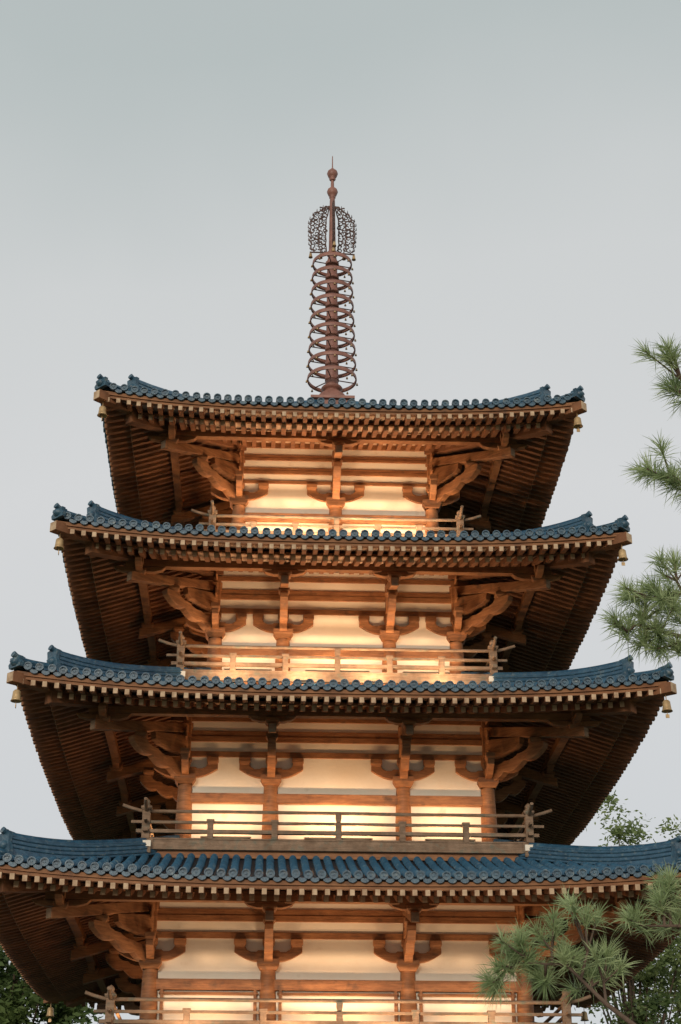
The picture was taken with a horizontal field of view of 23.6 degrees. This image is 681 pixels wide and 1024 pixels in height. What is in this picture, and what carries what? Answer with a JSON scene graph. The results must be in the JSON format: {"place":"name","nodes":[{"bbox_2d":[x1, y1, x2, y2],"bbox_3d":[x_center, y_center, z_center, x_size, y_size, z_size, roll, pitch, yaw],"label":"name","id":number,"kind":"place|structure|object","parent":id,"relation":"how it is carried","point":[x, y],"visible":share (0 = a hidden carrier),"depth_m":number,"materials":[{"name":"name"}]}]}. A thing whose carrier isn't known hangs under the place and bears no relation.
{"place":"outdoors","nodes":[
{"label":"outdoors","id":0,"kind":"place"},
{"bbox_2d":[0,0,680,1023],"label":"sky","id":1,"kind":"structure","parent":0,"point":[509,171],"materials":[{"name":"grey"}]},
{"label":"ground","id":2,"kind":"structure","parent":0,"visible":0},
{"bbox_2d":[0,944,104,1023],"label":"broadleaf tree","id":3,"kind":"object","parent":2,"relation":"on","point":[17,994],"visible":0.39,"depth_m":38.25,"materials":[{"name":"green plant"}]},
{"bbox_2d":[468,333,680,1023],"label":"pine tree","id":4,"kind":"object","parent":2,"relation":"on","point":[665,900],"visible":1,"depth_m":9.96,"materials":[{"name":"green plant"}]},
{"bbox_2d":[574,790,680,1023],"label":"broadleaf tree","id":5,"kind":"object","parent":2,"relation":"on","point":[647,976],"visible":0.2,"depth_m":48.63,"materials":[{"name":"green plant"}]},
{"bbox_2d":[634,986,680,1023],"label":"broadleaf tree","id":6,"kind":"object","parent":2,"relation":"on","point":[656,1004],"visible":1,"depth_m":39.50,"materials":[{"name":"green plant"}]},
{"bbox_2d":[655,815,680,1023],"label":"broadleaf tree","id":7,"kind":"object","parent":2,"relation":"on","point":[663,830],"visible":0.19,"depth_m":51.87,"materials":[{"name":"green plant"}]},
{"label":"eave boards","id":8,"kind":"object","parent":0,"visible":0},
{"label":"pan tiles","id":9,"kind":"object","parent":8,"relation":"on","visible":0},
{"bbox_2d":[46,908,592,1023],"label":"balcony rails","id":10,"kind":"object","parent":9,"relation":"on","point":[110,998],"visible":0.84,"depth_m":25.54,"materials":[{"name":"brown wood"}]},
{"bbox_2d":[32,894,646,1021],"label":"bracket timbers","id":11,"kind":"object","parent":9,"relation":"on","point":[134,947],"visible":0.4,"depth_m":26.39,"materials":[{"name":"brown wood"}]},
{"bbox_2d":[0,865,680,1005],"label":"purlins","id":12,"kind":"object","parent":11,"relation":"on","point":[75,925],"visible":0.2,"depth_m":24.59,"materials":[{"name":"brown wood"}]},
{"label":"roof tiles","id":13,"kind":"object","parent":9,"relation":"on","visible":0},
{"bbox_2d":[156,891,516,1021],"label":"plaster walls","id":14,"kind":"structure","parent":13,"relation":"on","point":[203,958],"depth_m":26.45,"materials":[{"name":"beige paint"}]},
{"bbox_2d":[139,969,534,1021],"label":"columns","id":15,"kind":"structure","parent":14,"relation":"on","point":[267,978],"depth_m":26.13,"materials":[{"name":"brown wood"}]},
{"bbox_2d":[0,873,680,1011],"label":"rafters","id":16,"kind":"object","parent":14,"relation":"on","point":[50,942],"visible":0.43,"depth_m":27.79,"materials":[{"name":"brown wood"}]},
{"bbox_2d":[71,877,508,1003],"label":"eave boards","id":17,"kind":"object","parent":16,"relation":"on","point":[137,981],"visible":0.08,"depth_m":25.35,"materials":[{"name":"brown wood"}]},
{"bbox_2d":[0,833,680,877],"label":"roof tiles","id":18,"kind":"object","parent":17,"relation":"on","point":[525,867],"visible":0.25,"depth_m":25.91,"materials":[{"name":"blue tile"}]},
{"bbox_2d":[143,721,532,880],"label":"plaster walls","id":19,"kind":"structure","parent":18,"relation":"on","point":[340,776],"depth_m":28.21,"materials":[{"name":"white paint"}]},
{"bbox_2d":[175,784,497,841],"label":"columns","id":20,"kind":"structure","parent":19,"relation":"on","point":[403,805],"depth_m":27.88,"materials":[{"name":"brown wood"}]},
{"bbox_2d":[7,671,675,844],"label":"rafters","id":21,"kind":"object","parent":19,"relation":"on","point":[581,764],"visible":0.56,"depth_m":28.98,"materials":[{"name":"brown wood"}]},
{"bbox_2d":[62,685,619,832],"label":"eave boards","id":22,"kind":"object","parent":21,"relation":"on","point":[227,697],"visible":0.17,"depth_m":26.73,"materials":[{"name":"brown wood"}]},
{"bbox_2d":[16,667,666,705],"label":"pan tiles","id":23,"kind":"object","parent":22,"relation":"on","point":[18,669],"visible":0.09,"depth_m":27.03,"materials":[{"name":"blue tile"}]},
{"bbox_2d":[114,557,562,697],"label":"bracket timbers","id":24,"kind":"object","parent":23,"relation":"on","point":[207,594],"visible":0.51,"depth_m":29.83,"materials":[{"name":"brown wood"}]},
{"bbox_2d":[127,571,550,699],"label":"balcony rails","id":25,"kind":"object","parent":24,"relation":"attached to","point":[491,667],"visible":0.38,"depth_m":28.91,"materials":[{"name":"brown wood"}]},
{"bbox_2d":[224,668,271,670],"bbox_3d":[-1.639,2.816,28.915,0.848,0.060,0.070,1,-26,-2],"label":"floodlight","id":26,"kind":"object","parent":25,"relation":"attached to","point":[251,669],"visible":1,"depth_m":28.89,"materials":[{"name":"metal"}]},
{"bbox_2d":[305,670,369,671],"bbox_3d":[-0.056,2.848,28.982,1.148,0.060,0.070,1,-26,-2],"label":"floodlight","id":27,"kind":"object","parent":25,"relation":"attached to","point":[334,671],"visible":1,"depth_m":28.96,"materials":[{"name":"metal"}]},
{"bbox_2d":[402,671,449,673],"bbox_3d":[1.527,2.881,29.049,0.848,0.060,0.070,1,-26,-2],"label":"floodlight","id":28,"kind":"object","parent":25,"relation":"attached to","point":[423,672],"visible":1,"depth_m":29.02,"materials":[{"name":"metal"}]},
{"bbox_2d":[61,521,622,664],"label":"purlins","id":29,"kind":"object","parent":24,"relation":"on","point":[525,601],"visible":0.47,"depth_m":28.26,"materials":[{"name":"brown wood"}]},
{"bbox_2d":[8,645,673,692],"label":"tile ends","id":30,"kind":"object","parent":23,"relation":"on","point":[17,660],"visible":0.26,"depth_m":26.19,"materials":[{"name":"blue tile"}]},
{"bbox_2d":[23,651,668,687],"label":"roof tiles","id":31,"kind":"object","parent":22,"relation":"on","point":[171,669],"visible":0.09,"depth_m":27.51,"materials":[{"name":"blue tile"}]},
{"bbox_2d":[181,571,493,707],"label":"plaster walls","id":32,"kind":"structure","parent":31,"relation":"on","point":[334,631],"depth_m":29.95,"materials":[{"name":"white paint"}]},
{"bbox_2d":[207,637,464,673],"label":"columns","id":33,"kind":"structure","parent":32,"relation":"on","point":[386,644],"depth_m":29.57,"materials":[{"name":"brown wood"}]},
{"bbox_2d":[50,520,631,671],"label":"rafters","id":34,"kind":"object","parent":32,"relation":"on","point":[115,594],"visible":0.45,"depth_m":29.98,"materials":[{"name":"brown wood"}]},
{"bbox_2d":[88,534,592,564],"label":"eave boards","id":35,"kind":"object","parent":34,"relation":"on","point":[265,549],"visible":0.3,"depth_m":28.41,"materials":[{"name":"brown wood"}]},
{"bbox_2d":[63,506,617,536],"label":"roof tiles","id":36,"kind":"object","parent":35,"relation":"on","point":[490,535],"visible":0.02,"depth_m":28.74,"materials":[{"name":"blue tile"}]},
{"bbox_2d":[58,518,623,539],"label":"pan tiles","id":37,"kind":"object","parent":35,"relation":"on","point":[333,537],"depth_m":28.06,"materials":[{"name":"blue tile"}]},
{"bbox_2d":[243,448,426,533],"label":"plaster walls","id":38,"kind":"structure","parent":37,"relation":"on","point":[292,498],"depth_m":31.53,"materials":[{"name":"beige paint"}]},
{"bbox_2d":[232,504,438,533],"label":"columns","id":39,"kind":"structure","parent":38,"relation":"on","point":[336,511],"depth_m":31.16,"materials":[{"name":"brown wood"}]},
{"bbox_2d":[94,389,586,535],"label":"rafters","id":40,"kind":"object","parent":38,"relation":"on","point":[154,486],"visible":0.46,"depth_m":31.43,"materials":[{"name":"brown wood"}]},
{"bbox_2d":[93,389,586,524],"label":"rafter ends","id":41,"kind":"object","parent":40,"relation":"attached to","point":[181,420],"visible":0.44,"depth_m":29.73,"materials":[{"name":"brown wood"}]},
{"bbox_2d":[97,404,582,431],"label":"wind bells","id":42,"kind":"object","parent":40,"relation":"attached to","point":[578,425],"visible":0.48,"depth_m":29.51,"materials":[{"name":"gold metal"}]},
{"bbox_2d":[106,391,574,534],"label":"purlins","id":43,"kind":"object","parent":40,"relation":"on","point":[378,439],"visible":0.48,"depth_m":29.98,"materials":[{"name":"brown wood"}]},
{"bbox_2d":[123,402,557,445],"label":"eave boards","id":44,"kind":"object","parent":40,"relation":"on","point":[278,418],"visible":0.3,"depth_m":30.08,"materials":[{"name":"brown wood"}]},
{"bbox_2d":[101,388,577,408],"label":"pan tiles","id":45,"kind":"object","parent":44,"relation":"on","point":[340,406],"visible":0.01,"depth_m":29.69,"materials":[{"name":"blue tile"}]},
{"bbox_2d":[94,374,584,512],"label":"tile ends","id":46,"kind":"object","parent":45,"relation":"on","point":[133,386],"visible":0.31,"depth_m":29.49,"materials":[{"name":"blue tile"}]},
{"bbox_2d":[106,380,573,482],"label":"roof tiles","id":47,"kind":"object","parent":44,"relation":"on","point":[357,402],"visible":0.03,"depth_m":30.43,"materials":[{"name":"blue tile"}]},
{"bbox_2d":[307,156,356,403],"bbox_3d":[-0.183,-5.025,35.823,1.066,6.960,1.066,1,-26,-2],"label":"spire shaft","id":48,"kind":"object","parent":47,"relation":"on","point":[331,388],"visible":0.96,"depth_m":35.21,"materials":[{"name":"brown metal"}]},
{"bbox_2d":[308,200,356,387],"bbox_3d":[-0.183,-4.848,35.737,1.030,4.552,0.904,-22,-33,37],"label":"spire openwork","id":49,"kind":"object","parent":48,"relation":"attached to","point":[322,216],"visible":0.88,"depth_m":36.30,"materials":[{"name":"brown metal"}]},
{"bbox_2d":[306,241,357,394],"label":"spire bells","id":50,"kind":"object","parent":49,"relation":"hanging from","point":[333,250],"visible":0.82,"depth_m":35.44,"materials":[{"name":"brown metal"}]},
{"bbox_2d":[148,425,527,533],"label":"bracket timbers","id":51,"kind":"object","parent":37,"relation":"on","point":[439,472],"visible":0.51,"depth_m":31.36,"materials":[{"name":"brown wood"}]},
{"bbox_2d":[161,440,514,536],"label":"balcony rails","id":52,"kind":"object","parent":37,"relation":"on","point":[212,514],"visible":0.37,"depth_m":30.64,"materials":[{"name":"brown wood"}]},
{"bbox_2d":[51,500,629,651],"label":"tile ends","id":53,"kind":"object","parent":37,"relation":"on","point":[93,510],"visible":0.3,"depth_m":27.79,"materials":[{"name":"blue tile"}]},
{"bbox_2d":[50,521,631,667],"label":"rafter ends","id":54,"kind":"object","parent":34,"relation":"attached to","point":[325,558],"visible":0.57,"depth_m":28.01,"materials":[{"name":"brown wood"}]},
{"bbox_2d":[54,533,627,565],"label":"wind bells","id":55,"kind":"object","parent":34,"relation":"attached to","point":[622,557],"visible":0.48,"depth_m":27.83,"materials":[{"name":"gold metal"}]},
{"bbox_2d":[6,671,676,838],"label":"rafter ends","id":56,"kind":"object","parent":21,"relation":"attached to","point":[303,698],"visible":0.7,"depth_m":26.38,"materials":[{"name":"beige wood"}]},
{"bbox_2d":[10,684,672,717],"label":"wind bells","id":57,"kind":"object","parent":21,"relation":"attached to","point":[16,698],"visible":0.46,"depth_m":26.21,"materials":[{"name":"gold metal"}]},
{"bbox_2d":[17,671,666,839],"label":"purlins","id":58,"kind":"object","parent":21,"relation":"on","point":[558,746],"visible":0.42,"depth_m":26.69,"materials":[{"name":"brown wood"}]},
{"bbox_2d":[0,857,680,880],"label":"pan tiles","id":59,"kind":"object","parent":17,"relation":"on","point":[276,867],"visible":0.1,"depth_m":26.09,"materials":[{"name":"blue tile"}]},
{"bbox_2d":[76,705,601,880],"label":"bracket timbers","id":60,"kind":"object","parent":59,"relation":"on","point":[176,739],"visible":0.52,"depth_m":28.15,"materials":[{"name":"brown wood"}]},
{"bbox_2d":[90,720,588,878],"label":"balcony rails","id":61,"kind":"object","parent":60,"relation":"attached to","point":[466,845],"visible":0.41,"depth_m":27.15,"materials":[{"name":"brown wood"}]},
{"bbox_2d":[200,836,249,838],"bbox_3d":[-1.909,5.430,27.158,0.848,0.060,0.070,1,-26,-2],"label":"floodlight","id":62,"kind":"object","parent":61,"relation":"attached to","point":[240,837],"visible":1,"depth_m":27.14,"materials":[{"name":"metal"}]},
{"bbox_2d":[304,837,372,839],"bbox_3d":[-0.036,5.469,27.238,1.148,0.060,0.070,1,-26,-2],"label":"floodlight","id":63,"kind":"object","parent":61,"relation":"attached to","point":[322,838],"visible":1,"depth_m":27.21,"materials":[{"name":"metal"}]},
{"bbox_2d":[425,839,475,840],"bbox_3d":[1.837,5.507,27.317,0.848,0.060,0.070,1,-26,-2],"label":"floodlight","id":64,"kind":"object","parent":61,"relation":"attached to","point":[447,839],"visible":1,"depth_m":27.29,"materials":[{"name":"metal"}]},
{"bbox_2d":[0,827,680,883],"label":"tile ends","id":65,"kind":"object","parent":59,"relation":"on","point":[6,838],"visible":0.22,"depth_m":24.43,"materials":[{"name":"blue tile"}]},
{"bbox_2d":[46,1006,588,1023],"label":"wind bells","id":66,"kind":"object","parent":16,"relation":"attached to","point":[50,1013],"visible":0.93,"depth_m":34.24,"materials":[{"name":"gold metal"}]},
{"bbox_2d":[0,872,676,996],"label":"rafter ends","id":67,"kind":"object","parent":16,"relation":"attached to","point":[301,893],"visible":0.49,"depth_m":24.59,"materials":[{"name":"beige wood"}]}
]}

